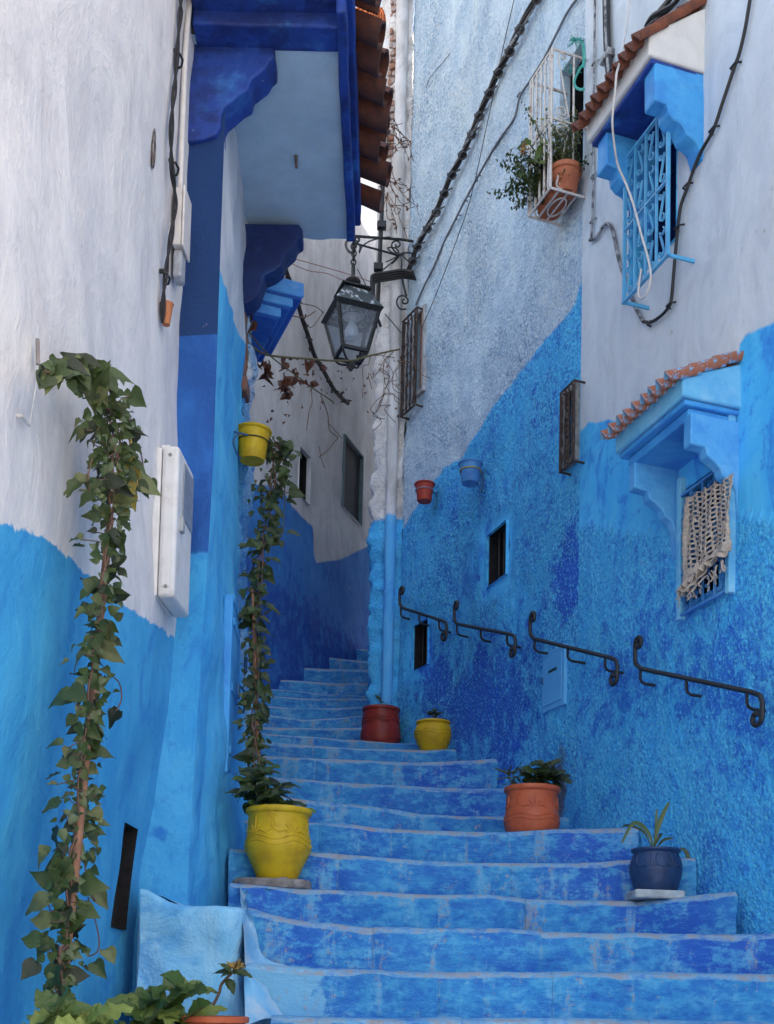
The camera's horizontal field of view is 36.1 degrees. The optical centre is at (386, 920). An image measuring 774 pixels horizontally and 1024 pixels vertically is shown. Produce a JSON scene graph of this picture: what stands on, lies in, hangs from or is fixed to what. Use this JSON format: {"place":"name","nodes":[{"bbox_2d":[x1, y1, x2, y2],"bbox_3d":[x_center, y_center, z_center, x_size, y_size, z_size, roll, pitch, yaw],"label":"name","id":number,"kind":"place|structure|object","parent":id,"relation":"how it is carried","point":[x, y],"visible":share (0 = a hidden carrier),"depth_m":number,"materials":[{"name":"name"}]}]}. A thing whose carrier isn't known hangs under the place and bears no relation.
{"place":"outdoors","nodes":[
{"label":"outdoors","id":0,"kind":"place"},
{"bbox_2d":[355,0,414,25],"label":"sky","id":1,"kind":"structure","parent":0,"point":[381,0],"materials":[{"name":"white"}]},
{"label":"ground","id":2,"kind":"structure","parent":0,"visible":0},
{"bbox_2d":[0,0,393,1023],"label":"white and blue house","id":3,"kind":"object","parent":2,"relation":"on","point":[288,130],"visible":0.77,"depth_m":5.43,"materials":[{"name":"paint"}]},
{"bbox_2d":[16,381,36,426],"bbox_3d":[-1.153,-1.699,3.829,0.026,0.228,0.141,1,-4,10],"label":"wall peg","id":4,"kind":"object","parent":3,"relation":"attached to","point":[25,420],"depth_m":3.80,"materials":[{"name":"white metal"}]},
{"bbox_2d":[35,338,39,365],"bbox_3d":[-1.139,-1.855,3.876,0.019,0.087,0.012,1,-4,0],"label":"wall stick","id":5,"kind":"object","parent":3,"relation":"attached to","point":[37,340],"depth_m":3.87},
{"bbox_2d":[159,0,183,322],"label":"twisted cable","id":6,"kind":"object","parent":3,"relation":"attached to","point":[172,162],"visible":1,"depth_m":5.58,"materials":[{"name":"black rubber"}]},
{"bbox_2d":[160,300,173,326],"bbox_3d":[-1.023,-2.811,5.510,0.068,0.102,0.066,1,-4,0],"label":"end cap","id":7,"kind":"object","parent":6,"relation":"attached to","point":[169,310],"visible":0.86,"depth_m":5.49,"materials":[{"name":"plastic"}]},
{"bbox_2d":[152,445,193,616],"bbox_3d":[-1.022,-1.832,5.594,0.164,0.731,0.317,1,-4,0],"label":"meter box","id":8,"kind":"object","parent":3,"relation":"attached to","point":[172,519],"visible":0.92,"depth_m":5.46,"materials":[{"name":"white plastic"}]},
{"bbox_2d":[173,185,191,285],"bbox_3d":[-1.000,-3.321,5.777,0.056,0.437,0.142,1,-4,3],"label":"junction box","id":9,"kind":"object","parent":3,"relation":"attached to","point":[181,240],"visible":0.92,"depth_m":5.73,"materials":[{"name":"paint"}]},
{"bbox_2d":[177,0,191,187],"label":"conduit pipe","id":10,"kind":"object","parent":3,"relation":"attached to","point":[183,94],"visible":0.97,"depth_m":5.79,"materials":[{"name":"paint"}]},
{"bbox_2d":[228,606,247,772],"bbox_3d":[-0.881,-1.295,6.835,0.104,0.936,0.425,1,-4,0],"label":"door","id":11,"kind":"structure","parent":3,"relation":"in","point":[235,686],"depth_m":6.78,"materials":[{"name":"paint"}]},
{"bbox_2d":[233,422,271,466],"bbox_3d":[-0.871,-2.844,7.122,0.233,0.282,0.445,-1,-5,30],"label":"hanging pot","id":12,"kind":"object","parent":3,"relation":"attached to","point":[253,438],"visible":0.91,"depth_m":7.14,"materials":[{"name":"yellow paint"}]},
{"bbox_2d":[237,278,303,801],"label":"rough pier house","id":13,"kind":"structure","parent":2,"relation":"on","point":[275,312],"depth_m":7.73,"materials":[{"name":"paint"}]},
{"bbox_2d":[241,303,430,467],"bbox_3d":[-0.409,-4.086,8.974,0.308,2.141,3.252,0,-4,23],"label":"dry creeper","id":14,"kind":"object","parent":13,"relation":"attached to","point":[285,383],"visible":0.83,"depth_m":8.76,"materials":[{"name":"brown plant"}]},
{"bbox_2d":[245,215,376,689],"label":"grey house","id":15,"kind":"structure","parent":2,"relation":"on","point":[318,596],"depth_m":14.15,"materials":[{"name":"grey paint"}]},
{"bbox_2d":[285,269,351,405],"bbox_3d":[-0.817,-6.867,13.918,0.107,0.834,2.059,0,-4,20],"label":"knotted cable","id":16,"kind":"object","parent":15,"relation":"attached to","point":[319,363],"visible":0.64,"depth_m":13.81,"materials":[{"name":"black rubber"}]},
{"bbox_2d":[341,434,363,524],"bbox_3d":[-0.447,-5.615,15.174,0.050,0.930,0.667,0,-4,20],"label":"window frame","id":17,"kind":"structure","parent":15,"relation":"in","point":[345,438],"depth_m":15.41,"materials":[{"name":"wood"}]},
{"bbox_2d":[356,7,413,240],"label":"distant house","id":18,"kind":"structure","parent":2,"relation":"on","point":[369,216],"depth_m":25.09,"materials":[{"name":"paint"}]},
{"bbox_2d":[365,0,587,828],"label":"roughcast house","id":19,"kind":"structure","parent":2,"relation":"on","point":[492,346],"depth_m":9.61,"materials":[{"name":"paint"}]},
{"bbox_2d":[345,235,412,332],"bbox_3d":[-0.020,-5.805,10.688,0.743,0.984,0.369,4,-5,-33],"label":"lantern bracket","id":20,"kind":"object","parent":19,"relation":"attached to","point":[396,254],"visible":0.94,"depth_m":10.84,"materials":[{"name":"metal"}]},
{"bbox_2d":[350,241,356,267],"bbox_3d":[-0.293,-5.887,10.486,0.048,0.314,0.040,4,-5,-35],"label":"lantern chain","id":21,"kind":"object","parent":20,"relation":"hanging from","point":[353,259],"visible":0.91,"depth_m":10.48,"materials":[{"name":"metal"}]},
{"bbox_2d":[321,265,383,371],"bbox_3d":[-0.308,-5.290,10.444,0.443,0.957,0.443,3,-4,-20],"label":"street lantern","id":22,"kind":"object","parent":21,"relation":"hanging from","point":[355,308],"visible":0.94,"depth_m":10.38,"materials":[{"name":"metal"}]},
{"bbox_2d":[293,264,341,279],"bbox_3d":[-0.497,-5.498,10.112,0.032,0.664,1.552,-1,-4,25],"label":"clothes line","id":23,"kind":"object","parent":22,"relation":"attached to","point":[317,272],"visible":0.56,"depth_m":9.91,"materials":[{"name":"grey"}]},
{"bbox_2d":[296,259,370,281],"bbox_3d":[-0.469,-5.537,10.104,0.085,0.694,1.546,-1,-4,27],"label":"clothes line","id":24,"kind":"object","parent":22,"relation":"attached to","point":[331,269],"visible":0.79,"depth_m":10.08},
{"bbox_2d":[374,140,385,328],"bbox_3d":[-0.056,-6.581,10.991,0.106,2.266,0.070,1,-4,0],"label":"black pipe","id":25,"kind":"object","parent":19,"relation":"attached to","point":[381,228],"visible":0.55,"depth_m":10.95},
{"bbox_2d":[370,269,415,326],"bbox_3d":[0.056,-5.688,10.833,0.415,0.511,0.131,1,-4,10],"label":"cable loom","id":26,"kind":"object","parent":19,"relation":"attached to","point":[386,276],"visible":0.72,"depth_m":10.84,"materials":[{"name":"black rubber"}]},
{"bbox_2d":[379,114,418,240],"bbox_3d":[0.097,-6.369,10.123,0.365,1.141,0.114,1,-4,0],"label":"dry creeper","id":27,"kind":"object","parent":19,"relation":"hanging from","point":[390,182],"visible":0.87,"depth_m":10.12,"materials":[{"name":"brown plant"}]},
{"bbox_2d":[410,303,426,400],"bbox_3d":[0.289,-5.121,10.721,0.040,0.804,0.239,3,-5,-28],"label":"window frame","id":28,"kind":"structure","parent":19,"relation":"in","point":[419,392],"depth_m":10.63,"materials":[{"name":"white wood"}]},
{"bbox_2d":[398,586,450,641],"bbox_3d":[0.354,-2.639,10.228,0.144,0.705,0.866,3,-5,-28],"label":"handrail","id":29,"kind":"object","parent":19,"relation":"attached to","point":[401,591],"visible":1,"depth_m":10.24,"materials":[{"name":"black metal"}]},
{"bbox_2d":[414,480,437,509],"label":"hanging pot","id":30,"kind":"object","parent":19,"relation":"attached to","point":[424,490],"visible":1,"depth_m":10.16,"materials":[{"name":"red paint"}]},
{"bbox_2d":[426,53,450,86],"bbox_3d":[0.457,-7.634,10.655,0.005,0.053,0.436,3,-5,-28],"label":"wall wire","id":31,"kind":"object","parent":19,"relation":"attached to","point":[437,68],"depth_m":10.66,"materials":[{"name":"grey metal"}]},
{"bbox_2d":[421,0,513,327],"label":"thin wire","id":32,"kind":"object","parent":19,"relation":"attached to","point":[476,172],"visible":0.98,"depth_m":9.83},
{"bbox_2d":[458,458,483,491],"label":"hanging pot","id":33,"kind":"object","parent":19,"relation":"attached to","point":[470,470],"visible":1,"depth_m":9.38,"materials":[{"name":"blue paint"}]},
{"bbox_2d":[407,0,541,269],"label":"cable bundle","id":34,"kind":"object","parent":19,"relation":"attached to","point":[519,30],"visible":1,"depth_m":9.85,"materials":[{"name":"rubber"}]},
{"bbox_2d":[453,600,520,657],"bbox_3d":[0.791,-2.246,9.136,0.144,0.761,1.158,3,-4,-20],"label":"handrail","id":35,"kind":"object","parent":19,"relation":"attached to","point":[513,647],"visible":0.99,"depth_m":9.09,"materials":[{"name":"black metal"}]},
{"bbox_2d":[415,0,576,305],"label":"thin cable","id":36,"kind":"object","parent":19,"relation":"attached to","point":[509,125],"visible":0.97,"depth_m":9.52,"materials":[{"name":"black rubber"}]},
{"bbox_2d":[536,186,560,220],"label":"terracotta pot","id":37,"kind":"object","parent":19,"relation":"on","point":[540,208],"visible":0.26,"depth_m":8.27,"materials":[{"name":"ceramic"}]},
{"bbox_2d":[486,137,569,210],"bbox_3d":[0.993,-5.158,8.174,0.681,0.437,0.512,2,-4,-14],"label":"window plant","id":38,"kind":"object","parent":37,"relation":"in","point":[533,182],"depth_m":8.13,"materials":[{"name":"green plant"}]},
{"bbox_2d":[542,173,568,211],"bbox_3d":[1.173,-5.013,8.188,0.229,0.180,0.229,1,-4,0],"label":"terracotta pot","id":39,"kind":"object","parent":19,"relation":"on","point":[549,196],"visible":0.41,"depth_m":8.16,"materials":[{"name":"ceramic"}]},
{"bbox_2d":[517,118,557,178],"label":"geranium","id":40,"kind":"object","parent":39,"relation":"in","point":[526,142],"visible":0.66,"depth_m":8.11,"materials":[{"name":"green plant"}]},
{"bbox_2d":[510,124,591,178],"bbox_3d":[1.153,-5.277,8.173,0.417,0.466,0.570,3,-4,-22],"label":"window plant","id":41,"kind":"object","parent":39,"relation":"in","point":[538,160],"depth_m":8.12,"materials":[{"name":"green plant"}]},
{"bbox_2d":[552,159,581,201],"bbox_3d":[1.212,-5.020,8.082,0.229,0.180,0.229,1,-4,0],"label":"terracotta pot","id":42,"kind":"object","parent":19,"relation":"on","point":[570,182],"visible":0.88,"depth_m":8.01,"materials":[{"name":"ceramic"}]},
{"bbox_2d":[521,101,582,168],"bbox_3d":[1.199,-5.312,8.143,0.361,0.529,0.634,-1,-5,31],"label":"window plant","id":43,"kind":"object","parent":42,"relation":"in","point":[558,148],"depth_m":8.02,"materials":[{"name":"green plant"}]},
{"bbox_2d":[562,382,579,471],"bbox_3d":[1.258,-3.368,8.102,0.053,0.551,0.200,3,-4,-20],"label":"window grille","id":44,"kind":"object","parent":19,"relation":"in","point":[577,385],"depth_m":8.02,"materials":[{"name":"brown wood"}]},
{"bbox_2d":[561,34,585,90],"bbox_3d":[1.272,-5.841,8.133,0.145,0.458,0.569,1,-4,0],"label":"rope","id":45,"kind":"object","parent":19,"relation":"hanging from","point":[573,39],"visible":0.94,"depth_m":8.03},
{"bbox_2d":[528,611,623,686],"bbox_3d":[1.256,-1.781,7.741,0.164,0.816,1.234,3,-4,-19],"label":"handrail","id":46,"kind":"object","parent":19,"relation":"attached to","point":[616,672],"visible":0.99,"depth_m":7.68,"materials":[{"name":"black metal"}]},
{"bbox_2d":[228,649,773,1023],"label":"stairs","id":47,"kind":"structure","parent":2,"relation":"on","point":[436,893],"depth_m":6.25,"materials":[{"name":"blue paint"}]},
{"bbox_2d":[181,1015,248,1023],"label":"flower pot","id":48,"kind":"object","parent":47,"relation":"on","point":[215,1019],"visible":0.84,"depth_m":4.71,"materials":[{"name":"orange ceramic"}]},
{"bbox_2d":[212,959,252,1004],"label":"lantana","id":49,"kind":"object","parent":48,"relation":"in","point":[228,972],"visible":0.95,"depth_m":4.84,"materials":[{"name":"green plant"}]},
{"bbox_2d":[232,877,310,888],"bbox_3d":[-0.624,-0.190,6.425,0.429,0.067,0.312,1,-4,0],"label":"stone slab","id":50,"kind":"object","parent":47,"relation":"on","point":[283,882],"depth_m":6.30,"materials":[{"name":"grey stone"}]},
{"bbox_2d":[244,804,311,878],"bbox_3d":[-0.592,-0.411,6.463,0.371,0.390,0.368,1,-4,0],"label":"flower pot","id":51,"kind":"object","parent":50,"relation":"on","point":[277,844],"visible":0.97,"depth_m":6.33,"materials":[{"name":"yellow ceramic"}]},
{"bbox_2d":[231,436,305,800],"bbox_3d":[-0.708,-1.767,6.941,0.394,2.562,0.811,1,-4,0],"label":"climbing vine","id":52,"kind":"object","parent":51,"relation":"in","point":[253,682],"visible":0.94,"depth_m":6.97,"materials":[{"name":"green plant"}]},
{"bbox_2d":[224,764,316,813],"bbox_3d":[-0.634,-0.668,6.435,0.501,0.349,0.316,1,-4,0],"label":"leafy plant","id":53,"kind":"object","parent":51,"relation":"in","point":[258,782],"visible":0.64,"depth_m":6.42,"materials":[{"name":"green plant"}]},
{"bbox_2d":[360,704,400,742],"bbox_3d":[-0.055,-1.708,10.545,0.364,0.348,0.364,1,-4,0],"label":"flower pot","id":54,"kind":"object","parent":47,"relation":"on","point":[380,722],"visible":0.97,"depth_m":10.40,"materials":[{"name":"red ceramic"}]},
{"bbox_2d":[374,694,387,704],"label":"seedling","id":55,"kind":"object","parent":54,"relation":"in","point":[378,698],"visible":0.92,"depth_m":10.52,"materials":[{"name":"green plant"}]},
{"bbox_2d":[414,718,451,749],"bbox_3d":[0.387,-1.528,9.911,0.326,0.257,0.326,1,-4,0],"label":"flower pot","id":56,"kind":"object","parent":47,"relation":"on","point":[432,733],"visible":0.93,"depth_m":9.79,"materials":[{"name":"yellow ceramic"}]},
{"bbox_2d":[426,709,443,717],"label":"seedling","id":57,"kind":"object","parent":56,"relation":"in","point":[434,712],"visible":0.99,"depth_m":9.90,"materials":[{"name":"green plant"}]},
{"bbox_2d":[503,783,560,831],"bbox_3d":[0.898,-0.675,7.367,0.355,0.300,0.354,1,-4,0],"label":"flower pot","id":58,"kind":"object","parent":47,"relation":"on","point":[531,806],"visible":0.98,"depth_m":7.22,"materials":[{"name":"orange ceramic"}]},
{"bbox_2d":[495,762,521,784],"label":"leafy sprig","id":59,"kind":"object","parent":58,"relation":"on","point":[512,781],"visible":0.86,"depth_m":7.35,"materials":[{"name":"green plant"}]},
{"bbox_2d":[516,759,572,787],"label":"leafy plant","id":60,"kind":"object","parent":58,"relation":"in","point":[542,772],"visible":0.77,"depth_m":7.34,"materials":[{"name":"green plant"}]},
{"bbox_2d":[625,889,684,900],"bbox_3d":[1.444,-0.130,6.406,0.270,0.050,0.283,1,-4,0],"label":"stone slab","id":61,"kind":"object","parent":47,"relation":"on","point":[642,894],"depth_m":6.27,"materials":[{"name":"white stone"}]},
{"bbox_2d":[629,846,682,889],"bbox_3d":[1.452,-0.271,6.414,0.284,0.230,0.289,1,-4,0],"label":"flower pot","id":62,"kind":"object","parent":61,"relation":"on","point":[656,867],"visible":0.94,"depth_m":6.30,"materials":[{"name":"blue ceramic"}]},
{"bbox_2d":[621,802,689,857],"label":"strap leaf plant","id":63,"kind":"object","parent":62,"relation":"in","point":[658,822],"visible":0.97,"depth_m":6.39,"materials":[{"name":"green plant"}]},
{"bbox_2d":[571,0,773,933],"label":"smooth blue house","id":64,"kind":"structure","parent":2,"relation":"on","point":[677,404],"depth_m":6.67,"materials":[{"name":"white paint"}]},
{"bbox_2d":[589,0,598,237],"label":"corner conduit","id":65,"kind":"object","parent":64,"relation":"attached to","point":[593,148],"visible":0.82,"depth_m":7.95,"materials":[{"name":"grey plastic"}]},
{"bbox_2d":[599,0,614,73],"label":"cable riser","id":66,"kind":"object","parent":64,"relation":"attached to","point":[606,57],"visible":0.96,"depth_m":7.80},
{"bbox_2d":[588,222,643,321],"bbox_3d":[1.456,-4.094,7.573,0.021,0.973,0.716,3,-4,-18],"label":"chipped conduit","id":67,"kind":"object","parent":64,"relation":"attached to","point":[595,237],"visible":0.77,"depth_m":7.58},
{"bbox_2d":[611,0,651,299],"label":"loose white cable","id":68,"kind":"object","parent":64,"relation":"hanging from","point":[625,182],"visible":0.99,"depth_m":6.86,"materials":[{"name":"white plastic"}]},
{"bbox_2d":[644,0,679,26],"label":"cable bundle","id":69,"kind":"object","parent":64,"relation":"attached to","point":[666,7],"visible":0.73,"depth_m":7.08,"materials":[{"name":"black rubber"}]},
{"bbox_2d":[642,0,751,327],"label":"wall cable","id":70,"kind":"object","parent":64,"relation":"attached to","point":[732,68],"depth_m":6.70,"materials":[{"name":"black rubber"}]},
{"bbox_2d":[633,635,765,727],"bbox_3d":[1.697,-1.302,6.396,0.144,0.794,1.242,3,-4,-18],"label":"handrail","id":71,"kind":"object","parent":64,"relation":"attached to","point":[760,711],"visible":0.99,"depth_m":6.27,"materials":[{"name":"black metal"}]},
{"bbox_2d":[675,473,733,606],"bbox_3d":[1.696,-2.044,6.358,0.094,0.622,0.456,3,-4,-18],"label":"crochet curtain","id":72,"kind":"object","parent":64,"relation":"hanging from","point":[694,574],"visible":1,"depth_m":6.36,"materials":[{"name":"beige fabric"}]},
{"bbox_2d":[676,415,735,620],"bbox_3d":[1.733,-2.180,6.473,0.045,0.970,0.510,3,-4,-18],"label":"window frame","id":73,"kind":"structure","parent":64,"relation":"in","point":[730,573],"depth_m":6.64,"materials":[{"name":"blue paint"}]},
{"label":"flower pot","id":74,"kind":"object","parent":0,"visible":0},
{"bbox_2d":[106,969,227,1023],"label":"leafy plant","id":75,"kind":"object","parent":74,"relation":"in","point":[153,1005],"visible":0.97,"depth_m":4.75,"materials":[{"name":"green plant"}]},
{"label":"flower pot","id":76,"kind":"object","parent":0,"visible":0},
{"bbox_2d":[22,987,134,1023],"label":"leafy plant","id":77,"kind":"object","parent":76,"relation":"on","point":[56,1009],"visible":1,"depth_m":3.65,"materials":[{"name":"green plant"}]},
{"bbox_2d":[20,352,161,997],"bbox_3d":[-1.040,-0.875,4.153,0.221,2.370,1.244,1,-4,4],"label":"climbing vine","id":78,"kind":"object","parent":76,"relation":"in","point":[92,379],"visible":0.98,"depth_m":4.13,"materials":[{"name":"plant"}]}
]}

